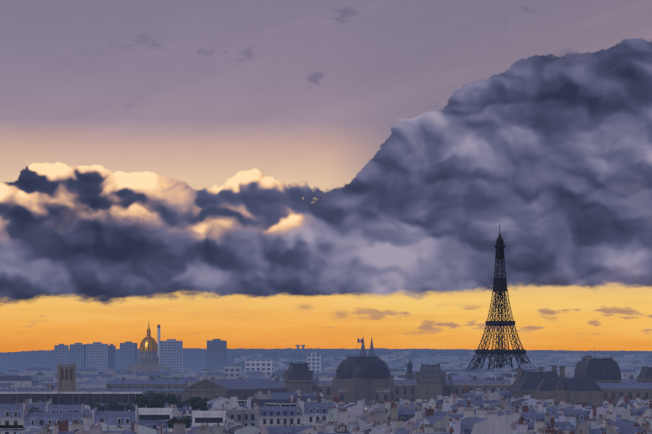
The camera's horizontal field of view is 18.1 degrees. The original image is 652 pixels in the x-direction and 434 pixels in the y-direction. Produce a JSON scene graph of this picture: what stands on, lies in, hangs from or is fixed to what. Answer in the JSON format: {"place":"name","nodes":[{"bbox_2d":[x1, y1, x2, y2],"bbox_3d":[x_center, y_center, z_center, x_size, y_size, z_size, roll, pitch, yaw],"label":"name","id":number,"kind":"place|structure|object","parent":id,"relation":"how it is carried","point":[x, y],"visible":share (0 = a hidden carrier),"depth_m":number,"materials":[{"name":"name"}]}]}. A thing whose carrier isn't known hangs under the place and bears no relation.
{"place":"outdoors","nodes":[
{"label":"outdoors","id":0,"kind":"place"},
{"bbox_2d":[128,323,168,372],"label":"domed church","id":1,"kind":"structure","parent":0,"point":[148,359],"depth_m":2938.50,"materials":[{"name":"metal"}]},
{"bbox_2d":[157,325,159,363],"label":"chimney","id":2,"kind":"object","parent":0,"point":[158,338],"depth_m":4773.49,"materials":[{"name":"concrete"}]},
{"bbox_2d":[54,339,534,378],"bbox_3d":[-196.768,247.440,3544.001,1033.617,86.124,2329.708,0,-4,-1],"label":"apartment blocks","id":3,"kind":"structure","parent":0,"point":[100,356],"depth_m":4383.25,"materials":[{"name":"concrete"}]},
{"bbox_2d":[0,348,651,371],"bbox_3d":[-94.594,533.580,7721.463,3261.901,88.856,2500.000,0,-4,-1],"label":"hill ridge","id":4,"kind":"structure","parent":0,"point":[195,359],"depth_m":8413.06,"materials":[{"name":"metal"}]},
{"bbox_2d":[0,0,651,351],"label":"sky","id":5,"kind":"structure","parent":0,"point":[247,174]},
{"bbox_2d":[284,418,646,433],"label":"city roofs","id":6,"kind":"structure","parent":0,"point":[539,427],"depth_m":436.56,"materials":[{"name":"metal"}]},
{"label":"ground","id":7,"kind":"structure","parent":0,"visible":0},
{"bbox_2d":[0,383,84,388],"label":"city roofs","id":8,"kind":"structure","parent":7,"relation":"on","point":[9,385],"depth_m":1356.01,"materials":[{"name":"metal"}]},
{"bbox_2d":[57,362,75,391],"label":"bell tower","id":9,"kind":"structure","parent":7,"relation":"on","point":[66,377],"depth_m":981.98,"materials":[{"name":"stone"}]},
{"bbox_2d":[0,377,286,433],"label":"long city blocks","id":10,"kind":"structure","parent":7,"relation":"on","point":[21,418],"depth_m":885.47,"materials":[{"name":"metal"}]},
{"bbox_2d":[138,408,225,431],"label":"white buildings","id":11,"kind":"structure","parent":7,"relation":"on","point":[204,417],"depth_m":627.66,"materials":[{"name":"concrete"}]},
{"bbox_2d":[180,400,296,419],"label":"glazed pavilions","id":12,"kind":"object","parent":7,"relation":"on","point":[242,402],"visible":0.04,"depth_m":753.00,"materials":[{"name":"glass"}]},
{"bbox_2d":[0,365,641,391],"bbox_3d":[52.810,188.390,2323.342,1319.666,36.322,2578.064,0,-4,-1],"label":"city blocks","id":13,"kind":"structure","parent":7,"relation":"on","point":[87,378],"depth_m":2211.90,"materials":[{"name":"concrete"}]},
{"bbox_2d":[29,367,287,428],"bbox_3d":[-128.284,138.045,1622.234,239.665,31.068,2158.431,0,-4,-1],"label":"trees","id":14,"kind":"object","parent":13,"relation":"on","point":[156,400],"visible":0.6,"depth_m":648.60,"materials":[{"name":"plant"}]},
{"bbox_2d":[0,384,651,407],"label":"city roofs","id":15,"kind":"structure","parent":7,"relation":"on","point":[477,394],"depth_m":1005.28,"materials":[{"name":"metal"}]},
{"bbox_2d":[10,399,651,433],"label":"city roofs","id":16,"kind":"structure","parent":7,"relation":"on","point":[482,420],"depth_m":567.28,"materials":[{"name":"metal"}]},
{"bbox_2d":[19,390,651,428],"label":"city roofs","id":17,"kind":"structure","parent":7,"relation":"on","point":[253,412],"depth_m":778.73,"materials":[{"name":"metal"}]},
{"bbox_2d":[360,338,374,356],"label":"church spires","id":18,"kind":"object","parent":7,"relation":"on","point":[371,353],"visible":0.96,"depth_m":2683.88,"materials":[{"name":"stone"}]},
{"bbox_2d":[406,359,413,379],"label":"tower","id":19,"kind":"structure","parent":7,"relation":"on","point":[409,375],"depth_m":1286.62,"materials":[{"name":"stone"}]},
{"bbox_2d":[193,347,651,406],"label":"palace building","id":20,"kind":"structure","parent":7,"relation":"on","point":[592,381],"depth_m":1076.53,"materials":[{"name":"stone"}]},
{"bbox_2d":[227,351,651,372],"bbox_3d":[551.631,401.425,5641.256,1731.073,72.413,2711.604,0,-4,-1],"label":"hillside town","id":21,"kind":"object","parent":7,"relation":"on","point":[398,360],"visible":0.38,"depth_m":5758.46,"materials":[{"name":"metal"}]},
{"bbox_2d":[466,226,531,369],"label":"eiffel tower","id":22,"kind":"structure","parent":7,"relation":"on","point":[500,286],"depth_m":4218.01,"materials":[{"name":"metal"}]}
]}

